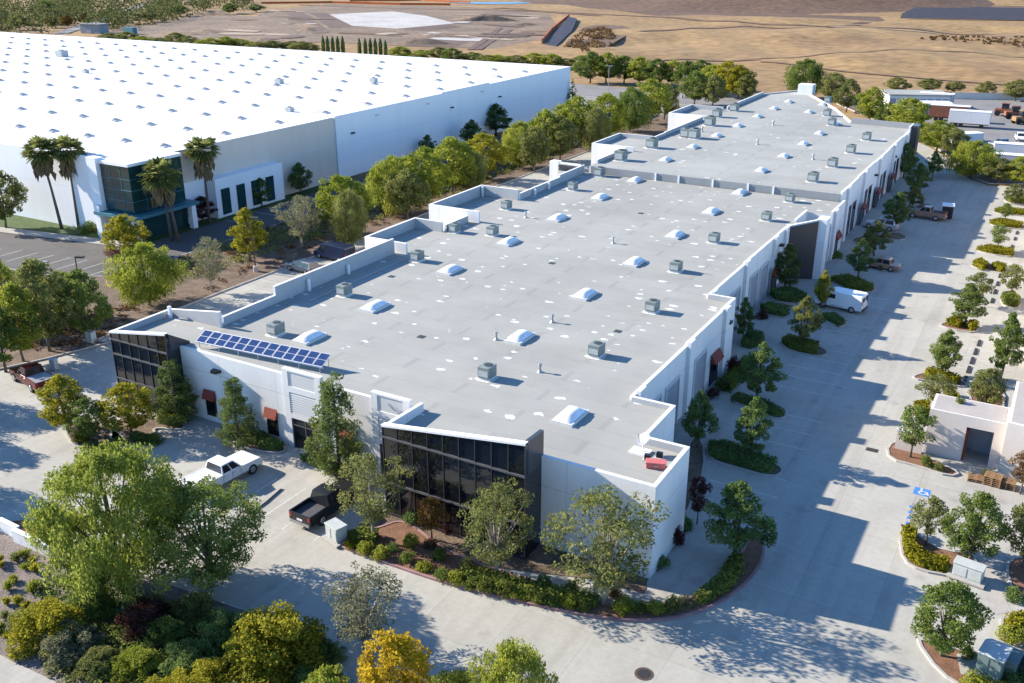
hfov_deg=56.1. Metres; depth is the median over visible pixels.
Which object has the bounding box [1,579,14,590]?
grass tuft
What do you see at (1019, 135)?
parked car
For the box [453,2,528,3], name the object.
reservoir
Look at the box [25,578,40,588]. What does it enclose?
grass tuft
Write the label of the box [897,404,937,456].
tree
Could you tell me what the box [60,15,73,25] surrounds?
tree
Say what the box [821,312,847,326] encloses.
hedge
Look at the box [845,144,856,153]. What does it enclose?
air conditioner
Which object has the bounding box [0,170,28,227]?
tree
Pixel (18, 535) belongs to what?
retaining wall
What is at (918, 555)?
hedge
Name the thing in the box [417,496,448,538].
tree
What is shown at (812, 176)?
air conditioner
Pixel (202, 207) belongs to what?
tree
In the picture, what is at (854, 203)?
roll door
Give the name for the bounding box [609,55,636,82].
tree
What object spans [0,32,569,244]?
warehouse
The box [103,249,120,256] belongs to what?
shrub
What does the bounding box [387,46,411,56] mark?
tree
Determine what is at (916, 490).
road paint
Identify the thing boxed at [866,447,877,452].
drain grate
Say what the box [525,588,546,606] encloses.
shrub
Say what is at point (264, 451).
kerb
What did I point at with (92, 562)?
tree
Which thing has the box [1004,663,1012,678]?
door
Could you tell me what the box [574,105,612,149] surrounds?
tree
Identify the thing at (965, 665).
equipment pad
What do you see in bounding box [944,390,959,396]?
hedge
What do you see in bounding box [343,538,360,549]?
shrub
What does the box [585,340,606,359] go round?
air conditioner
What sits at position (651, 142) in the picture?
air conditioner
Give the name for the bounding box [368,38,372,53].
cypress tree
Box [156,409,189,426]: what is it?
hedge
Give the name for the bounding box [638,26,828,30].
dirt track
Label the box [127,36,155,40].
tree
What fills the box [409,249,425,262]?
air conditioner
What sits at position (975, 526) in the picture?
tree
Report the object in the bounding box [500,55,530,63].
tree
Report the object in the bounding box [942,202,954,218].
equipment trailer
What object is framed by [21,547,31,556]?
grass tuft
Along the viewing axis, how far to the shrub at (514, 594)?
58.22 m
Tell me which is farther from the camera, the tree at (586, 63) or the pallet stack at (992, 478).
the tree at (586, 63)
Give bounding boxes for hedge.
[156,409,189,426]
[221,423,248,438]
[247,429,284,450]
[299,451,322,468]
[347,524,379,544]
[457,565,599,608]
[693,549,744,604]
[706,438,777,473]
[723,354,749,392]
[731,391,785,417]
[741,329,764,348]
[760,301,790,317]
[769,284,806,302]
[779,333,819,354]
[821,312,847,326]
[830,273,873,291]
[832,250,842,259]
[900,522,950,571]
[913,397,930,415]
[924,366,961,384]
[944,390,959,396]
[945,315,964,327]
[965,319,979,330]
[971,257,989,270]
[975,244,1013,256]
[989,217,1022,227]
[991,260,1006,271]
[994,206,1023,214]
[1000,290,1020,306]
[1004,609,1023,635]
[1006,195,1023,203]
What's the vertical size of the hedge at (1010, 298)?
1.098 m
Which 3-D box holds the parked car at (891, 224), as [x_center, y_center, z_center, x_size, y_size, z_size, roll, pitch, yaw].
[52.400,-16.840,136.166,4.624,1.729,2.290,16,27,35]
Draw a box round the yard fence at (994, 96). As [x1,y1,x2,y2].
[953,92,1023,99]
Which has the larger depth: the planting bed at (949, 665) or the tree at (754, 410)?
the tree at (754, 410)
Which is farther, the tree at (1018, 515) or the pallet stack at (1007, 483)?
the pallet stack at (1007, 483)
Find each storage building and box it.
[880,89,951,108]
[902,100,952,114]
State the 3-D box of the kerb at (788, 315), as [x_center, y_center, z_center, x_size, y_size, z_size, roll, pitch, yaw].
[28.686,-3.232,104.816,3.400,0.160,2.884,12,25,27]
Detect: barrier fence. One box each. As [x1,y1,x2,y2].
[261,1,449,4]
[350,0,469,2]
[541,13,569,43]
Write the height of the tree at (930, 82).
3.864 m
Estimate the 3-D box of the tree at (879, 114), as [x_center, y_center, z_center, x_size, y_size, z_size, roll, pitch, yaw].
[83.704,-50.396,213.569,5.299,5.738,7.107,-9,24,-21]
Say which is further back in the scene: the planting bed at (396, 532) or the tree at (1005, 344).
the tree at (1005, 344)
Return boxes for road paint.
[261,488,305,518]
[313,510,354,540]
[708,479,777,497]
[913,487,930,496]
[918,488,928,495]
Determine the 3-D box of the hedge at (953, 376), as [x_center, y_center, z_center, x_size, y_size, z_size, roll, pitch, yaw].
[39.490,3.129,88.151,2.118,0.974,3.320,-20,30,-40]
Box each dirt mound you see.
[156,32,207,35]
[183,10,237,15]
[191,29,222,33]
[248,38,269,42]
[293,23,320,26]
[296,28,315,31]
[393,38,453,44]
[417,34,462,37]
[449,16,468,19]
[456,15,518,20]
[513,23,537,25]
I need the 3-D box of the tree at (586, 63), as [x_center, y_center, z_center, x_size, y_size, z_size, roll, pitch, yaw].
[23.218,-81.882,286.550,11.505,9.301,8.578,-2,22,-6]
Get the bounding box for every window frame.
[206,398,217,417]
[267,416,279,436]
[708,361,717,386]
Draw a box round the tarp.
[545,16,576,45]
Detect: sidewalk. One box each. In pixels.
[0,227,122,246]
[0,655,55,682]
[159,415,732,602]
[962,479,1023,544]
[977,551,1010,613]
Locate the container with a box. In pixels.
[124,27,136,33]
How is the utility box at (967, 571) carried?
on the planting bed at (930, 547)
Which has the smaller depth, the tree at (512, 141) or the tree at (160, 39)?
the tree at (512, 141)
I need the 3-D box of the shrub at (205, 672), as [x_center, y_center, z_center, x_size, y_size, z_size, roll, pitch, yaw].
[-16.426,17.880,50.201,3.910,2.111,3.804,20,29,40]
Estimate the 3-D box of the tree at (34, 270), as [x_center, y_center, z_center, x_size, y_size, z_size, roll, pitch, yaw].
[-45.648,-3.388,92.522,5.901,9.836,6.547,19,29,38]
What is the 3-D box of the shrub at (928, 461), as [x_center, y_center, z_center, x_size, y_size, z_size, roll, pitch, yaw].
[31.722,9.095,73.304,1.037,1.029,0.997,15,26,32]
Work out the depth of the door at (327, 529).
63.89 m
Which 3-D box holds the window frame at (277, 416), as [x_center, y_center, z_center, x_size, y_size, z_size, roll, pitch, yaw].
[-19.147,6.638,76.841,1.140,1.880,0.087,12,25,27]
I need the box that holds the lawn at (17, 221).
[0,180,350,242]
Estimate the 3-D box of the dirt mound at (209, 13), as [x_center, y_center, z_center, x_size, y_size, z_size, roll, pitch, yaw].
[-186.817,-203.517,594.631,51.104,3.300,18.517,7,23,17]
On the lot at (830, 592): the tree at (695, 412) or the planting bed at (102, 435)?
the planting bed at (102, 435)
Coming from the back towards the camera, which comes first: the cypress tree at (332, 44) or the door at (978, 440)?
the cypress tree at (332, 44)
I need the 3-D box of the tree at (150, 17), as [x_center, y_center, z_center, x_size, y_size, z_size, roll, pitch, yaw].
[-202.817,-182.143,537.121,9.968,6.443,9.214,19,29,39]
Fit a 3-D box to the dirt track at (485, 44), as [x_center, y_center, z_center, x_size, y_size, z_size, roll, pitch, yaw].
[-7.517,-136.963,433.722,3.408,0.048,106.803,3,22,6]
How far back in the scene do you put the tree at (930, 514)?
62.48 m
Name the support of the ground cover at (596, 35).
on the scrub ground at (617, 38)
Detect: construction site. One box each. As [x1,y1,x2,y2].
[103,16,253,41]
[229,4,557,48]
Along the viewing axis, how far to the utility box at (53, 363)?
89.99 m
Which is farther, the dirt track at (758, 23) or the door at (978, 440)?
the dirt track at (758, 23)
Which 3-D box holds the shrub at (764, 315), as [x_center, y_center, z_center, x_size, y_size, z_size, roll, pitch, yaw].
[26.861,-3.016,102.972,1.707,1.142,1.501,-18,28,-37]
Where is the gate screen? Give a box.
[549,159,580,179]
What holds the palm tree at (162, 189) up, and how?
on the parking lot at (57, 249)
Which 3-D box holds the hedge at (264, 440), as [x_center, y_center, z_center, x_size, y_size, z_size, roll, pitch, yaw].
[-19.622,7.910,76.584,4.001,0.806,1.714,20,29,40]
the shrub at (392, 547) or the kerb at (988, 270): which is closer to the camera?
the shrub at (392, 547)
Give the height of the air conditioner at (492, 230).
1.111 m
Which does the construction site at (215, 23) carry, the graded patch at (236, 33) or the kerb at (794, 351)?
the graded patch at (236, 33)
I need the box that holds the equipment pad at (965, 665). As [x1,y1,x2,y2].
[957,651,977,675]
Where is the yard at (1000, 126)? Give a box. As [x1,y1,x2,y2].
[925,99,1023,151]
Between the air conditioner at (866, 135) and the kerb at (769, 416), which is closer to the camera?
the kerb at (769, 416)
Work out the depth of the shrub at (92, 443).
75.59 m
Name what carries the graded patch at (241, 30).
on the construction site at (215, 23)
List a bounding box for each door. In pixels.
[293,418,318,452]
[325,526,330,537]
[331,530,336,541]
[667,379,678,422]
[693,352,705,399]
[710,364,716,384]
[733,289,739,326]
[748,273,757,309]
[758,264,767,302]
[771,277,775,289]
[845,204,851,235]
[849,200,856,231]
[863,189,867,216]
[865,185,871,214]
[880,170,886,197]
[893,157,899,183]
[953,564,966,576]
[966,428,991,453]
[967,570,981,582]
[975,655,988,676]
[987,660,1001,682]
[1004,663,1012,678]
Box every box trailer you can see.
[920,91,954,103]
[929,103,970,120]
[948,108,991,128]
[950,131,983,146]
[994,141,1023,153]
[996,152,1023,170]
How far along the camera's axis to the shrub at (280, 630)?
51.07 m
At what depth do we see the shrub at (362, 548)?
62.59 m
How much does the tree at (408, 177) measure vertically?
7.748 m
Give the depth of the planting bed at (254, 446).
76.07 m
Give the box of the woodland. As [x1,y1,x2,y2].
[0,0,254,32]
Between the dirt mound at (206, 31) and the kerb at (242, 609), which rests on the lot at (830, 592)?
the kerb at (242, 609)
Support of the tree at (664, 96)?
on the planting bed at (192, 290)
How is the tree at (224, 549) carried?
on the planting bed at (8, 545)
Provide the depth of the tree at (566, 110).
188.25 m
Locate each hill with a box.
[391,0,521,2]
[520,0,994,14]
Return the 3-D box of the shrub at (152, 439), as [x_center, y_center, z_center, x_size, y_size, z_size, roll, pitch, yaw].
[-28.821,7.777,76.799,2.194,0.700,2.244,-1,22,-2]
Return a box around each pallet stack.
[967,472,984,484]
[982,470,1003,488]
[996,475,1016,491]
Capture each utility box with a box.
[48,357,60,370]
[84,330,98,342]
[321,517,347,547]
[946,555,988,588]
[967,637,1012,682]
[999,641,1023,682]
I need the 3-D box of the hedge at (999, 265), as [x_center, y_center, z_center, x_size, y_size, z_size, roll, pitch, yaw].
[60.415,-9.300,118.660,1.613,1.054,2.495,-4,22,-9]
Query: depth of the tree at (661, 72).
276.73 m
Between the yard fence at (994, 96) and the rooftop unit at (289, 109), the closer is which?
the rooftop unit at (289, 109)
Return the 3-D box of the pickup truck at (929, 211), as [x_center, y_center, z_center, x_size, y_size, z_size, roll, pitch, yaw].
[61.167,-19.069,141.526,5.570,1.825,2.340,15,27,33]
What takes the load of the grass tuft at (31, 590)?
on the planting bed at (8, 545)
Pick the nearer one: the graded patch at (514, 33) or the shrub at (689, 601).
the shrub at (689, 601)
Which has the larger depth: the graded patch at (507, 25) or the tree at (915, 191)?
the graded patch at (507, 25)
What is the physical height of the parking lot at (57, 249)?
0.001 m
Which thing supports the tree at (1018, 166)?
on the ground at (914, 58)
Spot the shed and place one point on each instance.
(99, 28)
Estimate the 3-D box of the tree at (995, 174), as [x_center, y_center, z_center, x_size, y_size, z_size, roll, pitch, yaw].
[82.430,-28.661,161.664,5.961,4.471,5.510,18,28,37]
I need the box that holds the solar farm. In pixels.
[900,6,1023,19]
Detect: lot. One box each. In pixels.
[0,113,610,275]
[0,142,1023,682]
[570,83,744,114]
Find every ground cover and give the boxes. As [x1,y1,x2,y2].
[7,302,140,350]
[34,569,353,682]
[77,619,299,682]
[144,115,649,278]
[178,118,658,288]
[211,114,648,253]
[564,26,615,51]
[920,35,1023,47]
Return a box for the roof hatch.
[797,83,815,95]
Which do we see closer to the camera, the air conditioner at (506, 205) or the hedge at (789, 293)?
the hedge at (789, 293)
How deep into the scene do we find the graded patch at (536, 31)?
471.65 m
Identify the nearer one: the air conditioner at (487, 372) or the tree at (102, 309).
the air conditioner at (487, 372)
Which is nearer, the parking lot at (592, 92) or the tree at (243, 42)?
the parking lot at (592, 92)
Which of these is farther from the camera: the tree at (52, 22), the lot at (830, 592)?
the tree at (52, 22)
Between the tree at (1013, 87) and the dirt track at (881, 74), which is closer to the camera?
the tree at (1013, 87)
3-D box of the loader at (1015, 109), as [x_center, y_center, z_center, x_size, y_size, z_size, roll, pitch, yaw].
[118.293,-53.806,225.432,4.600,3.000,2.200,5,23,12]
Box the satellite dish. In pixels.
[628,433,652,456]
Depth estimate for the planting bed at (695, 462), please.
73.55 m
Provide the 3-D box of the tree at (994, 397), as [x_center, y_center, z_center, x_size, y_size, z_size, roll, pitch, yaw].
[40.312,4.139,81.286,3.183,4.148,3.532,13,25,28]
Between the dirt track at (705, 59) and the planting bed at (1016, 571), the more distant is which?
the dirt track at (705, 59)
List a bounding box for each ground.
[0,0,1023,370]
[405,38,467,46]
[566,25,628,46]
[612,9,883,23]
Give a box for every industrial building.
[109,165,845,578]
[589,90,920,241]
[923,343,1023,480]
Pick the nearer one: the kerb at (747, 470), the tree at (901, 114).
the kerb at (747, 470)
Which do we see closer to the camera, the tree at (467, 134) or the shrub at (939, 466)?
the shrub at (939, 466)
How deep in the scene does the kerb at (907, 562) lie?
62.17 m
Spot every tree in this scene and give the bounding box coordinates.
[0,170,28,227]
[0,258,20,307]
[0,281,50,361]
[0,307,22,372]
[5,257,77,351]
[7,14,29,29]
[15,275,47,302]
[20,134,63,228]
[21,436,192,608]
[35,0,54,11]
[35,271,81,312]
[35,373,89,427]
[45,16,56,25]
[48,133,86,227]
[55,268,114,332]
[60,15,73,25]
[61,397,108,440]
[78,13,87,20]
[95,33,119,38]
[95,382,157,434]
[100,213,151,251]
[102,241,189,307]
[114,31,138,39]
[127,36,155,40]
[133,474,267,596]
[136,156,182,241]
[141,10,159,19]
[148,37,168,41]
[149,358,198,424]
[163,32,185,41]
[169,4,189,13]
[172,36,199,43]
[182,135,221,224]
[187,196,218,221]
[191,236,225,291]
[192,38,229,45]
[212,376,259,449]
[216,36,239,45]
[220,39,255,45]
[221,3,236,13]
[226,207,268,261]
[242,41,276,47]
[245,4,265,11]
[252,177,271,205]
[258,40,287,48]
[270,195,326,247]
[276,41,308,49]
[287,162,313,193]
[288,41,320,50]
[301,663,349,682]
[303,174,374,224]
[303,370,364,476]
[321,36,325,51]
[322,560,402,650]
[324,452,414,532]
[325,36,329,51]
[329,188,368,245]
[330,36,334,51]
[336,36,339,51]
[340,36,344,52]
[356,626,433,682]
[357,38,361,53]
[363,38,367,53]
[363,153,420,214]
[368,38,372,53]
[373,38,377,54]
[378,38,382,54]
[383,40,387,54]
[383,167,432,219]
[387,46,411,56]
[400,145,452,205]
[408,50,434,57]
[417,134,436,151]
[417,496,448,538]
[423,136,478,193]
[425,47,449,58]
[439,48,463,59]
[449,149,489,189]
[455,132,514,178]
[457,476,535,570]
[459,119,486,145]
[462,52,482,60]
[464,636,559,682]
[474,54,499,61]
[483,54,511,62]
[484,103,512,134]
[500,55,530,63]
[501,120,543,167]
[517,126,550,171]
[519,52,544,64]
[528,108,564,158]
[537,53,565,65]
[539,483,671,604]
[544,114,578,159]
[551,95,599,147]
[554,58,576,65]
[567,79,576,108]
[570,56,587,68]
[571,51,606,82]
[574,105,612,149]
[587,92,627,132]
[590,52,622,82]
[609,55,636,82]
[612,85,653,131]
[623,56,657,83]
[628,78,673,122]
[638,58,671,86]
[649,82,679,119]
[660,59,684,84]
[670,60,700,90]
[676,70,712,104]
[681,389,720,446]
[688,476,712,523]
[689,59,714,82]
[697,74,728,105]
[699,64,727,94]
[703,478,777,554]
[712,60,741,96]
[725,64,757,98]
[733,297,755,341]
[733,341,787,395]
[733,396,774,451]
[734,74,758,98]
[771,243,803,285]
[782,58,831,94]
[787,295,825,338]
[813,270,834,307]
[816,72,848,101]
[832,78,860,111]
[845,238,875,276]
[855,86,887,118]
[858,220,893,255]
[872,102,894,120]
[881,192,915,223]
[883,77,912,89]
[885,97,932,128]
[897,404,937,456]
[900,142,919,177]
[903,186,925,204]
[904,162,932,189]
[909,494,959,544]
[910,578,994,656]
[914,373,957,400]
[916,78,943,89]
[918,120,962,150]
[925,150,943,177]
[929,328,962,370]
[936,140,1003,177]
[938,128,971,151]
[940,491,1009,558]
[944,81,966,91]
[948,282,989,325]
[965,272,995,296]
[967,368,1007,405]
[974,81,997,92]
[982,158,1022,182]
[989,311,1023,379]
[990,224,1012,244]
[998,156,1023,183]
[999,203,1014,217]
[1000,263,1023,291]
[1000,502,1023,566]
[1002,79,1023,100]
[1002,184,1023,203]
[1007,449,1023,493]
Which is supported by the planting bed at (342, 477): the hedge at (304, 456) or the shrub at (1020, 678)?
the hedge at (304, 456)
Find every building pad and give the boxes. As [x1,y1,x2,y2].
[287,13,316,21]
[306,22,327,30]
[310,13,336,18]
[319,20,351,27]
[329,11,452,28]
[404,24,460,30]
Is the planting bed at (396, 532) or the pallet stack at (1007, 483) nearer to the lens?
the planting bed at (396, 532)
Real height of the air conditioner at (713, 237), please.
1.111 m
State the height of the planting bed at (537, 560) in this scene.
0.001 m
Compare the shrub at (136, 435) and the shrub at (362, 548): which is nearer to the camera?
the shrub at (362, 548)
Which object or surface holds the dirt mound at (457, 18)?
on the ground at (914, 58)
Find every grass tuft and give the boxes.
[0,609,9,618]
[0,621,5,633]
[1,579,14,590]
[1,596,11,604]
[2,629,10,637]
[8,574,18,583]
[9,551,20,561]
[10,594,24,604]
[16,549,23,557]
[18,562,30,569]
[19,599,30,607]
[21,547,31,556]
[24,584,36,592]
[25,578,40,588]
[28,556,36,563]
[28,561,40,572]
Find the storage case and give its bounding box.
[646,458,665,469]
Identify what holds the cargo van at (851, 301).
on the lot at (830, 592)
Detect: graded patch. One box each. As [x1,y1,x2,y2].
[219,32,265,34]
[224,29,258,31]
[262,33,289,34]
[266,10,302,11]
[280,36,303,37]
[338,32,408,33]
[376,32,396,34]
[430,37,481,40]
[445,34,472,37]
[452,14,482,14]
[469,35,528,36]
[473,37,512,39]
[480,33,545,34]
[483,14,521,15]
[485,24,523,26]
[521,31,555,31]
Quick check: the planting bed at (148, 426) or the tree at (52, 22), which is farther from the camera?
the tree at (52, 22)
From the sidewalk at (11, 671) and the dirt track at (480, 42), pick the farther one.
the dirt track at (480, 42)
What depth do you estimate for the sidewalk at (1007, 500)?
69.46 m
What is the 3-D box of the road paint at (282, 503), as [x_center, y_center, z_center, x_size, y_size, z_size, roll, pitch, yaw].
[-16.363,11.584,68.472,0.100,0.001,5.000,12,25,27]
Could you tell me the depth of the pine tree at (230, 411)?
75.05 m
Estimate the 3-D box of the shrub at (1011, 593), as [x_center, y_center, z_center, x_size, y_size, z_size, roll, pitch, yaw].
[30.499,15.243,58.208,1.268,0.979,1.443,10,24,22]
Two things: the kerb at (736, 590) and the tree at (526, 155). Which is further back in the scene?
the tree at (526, 155)
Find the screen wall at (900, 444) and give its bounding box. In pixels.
[895,428,924,453]
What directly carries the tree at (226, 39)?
on the ground at (914, 58)
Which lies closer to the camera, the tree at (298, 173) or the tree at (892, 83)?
the tree at (298, 173)
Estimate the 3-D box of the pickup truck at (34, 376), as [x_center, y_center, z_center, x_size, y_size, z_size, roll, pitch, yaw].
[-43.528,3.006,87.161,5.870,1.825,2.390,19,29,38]
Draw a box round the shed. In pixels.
[78,23,108,33]
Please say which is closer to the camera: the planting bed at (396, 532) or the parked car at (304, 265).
the planting bed at (396, 532)
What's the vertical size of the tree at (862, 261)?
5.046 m
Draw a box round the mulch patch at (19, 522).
[11,520,52,532]
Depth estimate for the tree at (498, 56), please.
327.07 m
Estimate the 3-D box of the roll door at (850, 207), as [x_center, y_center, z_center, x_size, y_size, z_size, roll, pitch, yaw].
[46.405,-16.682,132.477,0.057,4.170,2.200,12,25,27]
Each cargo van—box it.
[313,240,355,259]
[814,287,868,312]
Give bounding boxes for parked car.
[285,258,320,272]
[863,216,899,231]
[865,256,901,271]
[988,138,1010,144]
[1014,132,1023,140]
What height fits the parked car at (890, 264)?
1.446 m
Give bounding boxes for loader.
[994,102,1010,115]
[1004,105,1021,118]
[1011,110,1023,124]
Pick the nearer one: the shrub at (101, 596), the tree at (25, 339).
the shrub at (101, 596)
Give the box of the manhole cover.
[634,667,653,680]
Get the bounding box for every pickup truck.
[9,362,53,392]
[180,450,262,495]
[289,479,361,527]
[908,205,947,220]
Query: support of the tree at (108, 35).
on the ground at (914, 58)
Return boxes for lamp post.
[74,255,90,329]
[250,217,257,271]
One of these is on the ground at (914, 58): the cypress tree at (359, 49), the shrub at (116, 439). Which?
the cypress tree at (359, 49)
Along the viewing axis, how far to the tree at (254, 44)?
367.10 m
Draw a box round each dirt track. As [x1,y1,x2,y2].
[312,5,602,15]
[468,28,501,48]
[476,30,510,48]
[506,8,999,34]
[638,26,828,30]
[649,58,759,60]
[707,49,1015,60]
[759,61,1021,85]
[831,26,1008,35]
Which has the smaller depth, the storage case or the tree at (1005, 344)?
the storage case
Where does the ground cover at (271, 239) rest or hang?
on the planting bed at (192, 290)
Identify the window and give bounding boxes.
[206,400,215,416]
[220,187,231,214]
[236,183,246,209]
[251,180,260,205]
[265,175,274,201]
[268,419,277,435]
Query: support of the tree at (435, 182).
on the planting bed at (192, 290)
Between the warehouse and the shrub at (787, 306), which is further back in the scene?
the warehouse
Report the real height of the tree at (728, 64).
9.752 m
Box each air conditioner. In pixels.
[265,320,286,337]
[334,282,353,297]
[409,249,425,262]
[447,222,461,233]
[474,361,498,382]
[484,224,499,236]
[499,199,512,210]
[567,181,578,190]
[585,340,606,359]
[592,166,605,177]
[612,149,627,161]
[642,298,660,314]
[644,137,659,148]
[666,259,683,273]
[678,127,689,137]
[686,127,701,139]
[701,115,716,126]
[705,231,720,244]
[712,108,722,117]
[729,102,739,111]
[758,210,772,221]
[783,192,795,202]
[804,171,819,182]
[822,108,831,116]
[824,96,832,102]
[825,157,838,167]
[826,117,836,125]
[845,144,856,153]
[861,131,871,140]
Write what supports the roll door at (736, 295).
in the industrial building at (543, 289)
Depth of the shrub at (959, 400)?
74.94 m
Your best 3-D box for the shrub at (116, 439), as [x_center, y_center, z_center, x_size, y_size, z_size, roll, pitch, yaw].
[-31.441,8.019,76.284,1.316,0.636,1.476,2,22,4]
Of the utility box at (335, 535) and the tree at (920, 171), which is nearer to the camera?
the utility box at (335, 535)
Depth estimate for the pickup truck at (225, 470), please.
70.61 m
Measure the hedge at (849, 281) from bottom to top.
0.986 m
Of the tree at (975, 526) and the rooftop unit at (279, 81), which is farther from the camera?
the rooftop unit at (279, 81)
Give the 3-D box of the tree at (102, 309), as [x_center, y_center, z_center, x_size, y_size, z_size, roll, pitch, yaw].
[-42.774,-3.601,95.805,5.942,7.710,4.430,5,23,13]
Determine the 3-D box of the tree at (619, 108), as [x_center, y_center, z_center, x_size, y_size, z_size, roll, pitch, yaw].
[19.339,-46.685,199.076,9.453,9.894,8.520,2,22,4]
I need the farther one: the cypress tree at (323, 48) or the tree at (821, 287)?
the cypress tree at (323, 48)
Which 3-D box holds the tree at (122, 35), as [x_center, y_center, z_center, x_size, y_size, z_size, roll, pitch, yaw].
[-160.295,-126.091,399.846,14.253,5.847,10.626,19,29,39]
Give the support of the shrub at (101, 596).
on the planting bed at (8, 545)
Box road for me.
[53,0,157,33]
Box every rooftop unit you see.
[54,49,68,56]
[274,78,283,83]
[285,106,293,111]
[369,77,377,81]
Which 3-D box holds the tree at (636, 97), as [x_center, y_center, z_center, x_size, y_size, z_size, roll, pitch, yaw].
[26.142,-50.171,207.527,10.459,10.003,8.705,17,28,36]
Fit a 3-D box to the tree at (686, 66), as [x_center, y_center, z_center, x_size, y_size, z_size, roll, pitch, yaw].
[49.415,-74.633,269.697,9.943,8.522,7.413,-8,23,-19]
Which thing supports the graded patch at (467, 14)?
on the construction site at (263, 23)
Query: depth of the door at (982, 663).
51.38 m
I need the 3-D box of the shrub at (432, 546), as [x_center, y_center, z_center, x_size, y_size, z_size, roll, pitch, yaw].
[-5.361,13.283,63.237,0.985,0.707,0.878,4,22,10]
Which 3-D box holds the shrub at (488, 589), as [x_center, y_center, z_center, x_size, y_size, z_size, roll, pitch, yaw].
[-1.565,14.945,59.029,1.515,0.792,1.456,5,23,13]
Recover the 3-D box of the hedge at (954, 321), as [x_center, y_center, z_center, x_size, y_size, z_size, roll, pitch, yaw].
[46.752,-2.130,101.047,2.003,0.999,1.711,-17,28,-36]
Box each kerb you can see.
[0,114,627,369]
[65,423,124,449]
[69,554,350,682]
[110,413,185,446]
[221,428,285,453]
[250,486,281,507]
[316,455,375,491]
[340,520,764,621]
[685,437,705,513]
[706,447,783,476]
[730,398,786,419]
[759,308,789,317]
[769,296,800,303]
[780,341,827,356]
[826,320,845,326]
[832,281,875,292]
[836,98,1023,184]
[886,232,906,240]
[886,440,958,476]
[899,534,976,576]
[913,372,967,386]
[917,638,965,682]
[940,322,978,332]
[968,387,1004,406]
[972,263,1006,273]
[977,250,1015,256]
[1000,298,1020,308]
[1000,616,1023,644]
[1005,556,1023,597]
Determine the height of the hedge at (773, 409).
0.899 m
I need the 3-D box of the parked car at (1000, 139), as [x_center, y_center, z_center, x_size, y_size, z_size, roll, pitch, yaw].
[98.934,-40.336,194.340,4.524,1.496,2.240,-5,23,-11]
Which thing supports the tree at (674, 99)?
on the planting bed at (192, 290)
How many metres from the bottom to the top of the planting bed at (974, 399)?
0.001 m
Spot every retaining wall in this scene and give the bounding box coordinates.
[0,517,19,536]
[11,528,51,556]
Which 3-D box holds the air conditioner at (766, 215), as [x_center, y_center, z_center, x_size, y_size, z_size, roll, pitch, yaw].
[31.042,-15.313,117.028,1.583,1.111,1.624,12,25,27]
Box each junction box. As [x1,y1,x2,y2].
[643,453,650,460]
[655,451,663,458]
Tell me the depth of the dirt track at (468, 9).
650.55 m
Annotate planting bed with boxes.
[0,115,667,367]
[0,531,347,682]
[67,423,120,447]
[113,414,182,444]
[226,434,283,451]
[325,467,371,490]
[344,522,761,617]
[359,515,647,592]
[685,438,702,509]
[713,457,780,474]
[783,344,825,354]
[838,98,1023,182]
[853,236,865,242]
[885,233,904,239]
[889,443,955,473]
[903,536,973,572]
[915,373,964,384]
[921,641,971,682]
[942,323,975,330]
[971,384,1002,405]
[973,264,1005,271]
[1009,558,1023,593]
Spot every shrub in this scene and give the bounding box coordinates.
[3,602,46,639]
[5,596,95,660]
[38,618,106,673]
[64,585,119,622]
[70,433,90,442]
[71,644,123,682]
[77,220,97,233]
[80,440,98,450]
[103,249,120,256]
[108,645,164,682]
[109,435,125,446]
[114,597,175,642]
[126,430,144,442]
[137,432,165,446]
[143,614,190,648]
[145,674,177,682]
[156,637,220,677]
[170,656,233,682]
[172,590,215,624]
[196,607,242,655]
[217,599,332,682]
[227,667,279,682]
[286,663,335,682]
[309,637,347,666]
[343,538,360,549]
[355,540,374,555]
[370,544,389,560]
[385,542,399,552]
[397,551,414,563]
[401,511,418,526]
[402,532,419,550]
[414,560,433,573]
[423,538,437,549]
[428,667,474,682]
[430,547,446,560]
[432,566,451,582]
[437,522,451,534]
[445,569,464,587]
[459,555,474,570]
[460,575,477,590]
[476,577,495,593]
[492,579,512,599]
[509,588,529,602]
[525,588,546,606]
[536,573,552,585]
[543,593,561,608]
[558,592,577,609]
[564,579,579,591]
[573,597,592,612]
[608,585,622,599]
[611,594,635,617]
[632,599,648,614]
[645,598,665,614]
[656,555,670,570]
[663,594,684,613]
[673,525,686,545]
[678,595,696,607]
[683,515,693,532]
[706,387,720,399]
[714,374,732,390]
[726,354,739,371]
[755,308,768,319]
[775,302,791,307]
[920,454,932,466]
[930,461,945,471]
[940,561,950,571]
[955,396,965,403]
[958,668,1006,682]
[959,645,976,659]
[980,468,992,475]
[995,623,1023,645]
[1001,663,1023,682]
[1003,585,1023,604]
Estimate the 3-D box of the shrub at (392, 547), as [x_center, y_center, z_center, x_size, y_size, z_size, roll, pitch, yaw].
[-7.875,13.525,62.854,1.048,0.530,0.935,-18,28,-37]
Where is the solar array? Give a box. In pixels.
[195,330,330,372]
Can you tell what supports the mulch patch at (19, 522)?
on the planting bed at (8, 545)

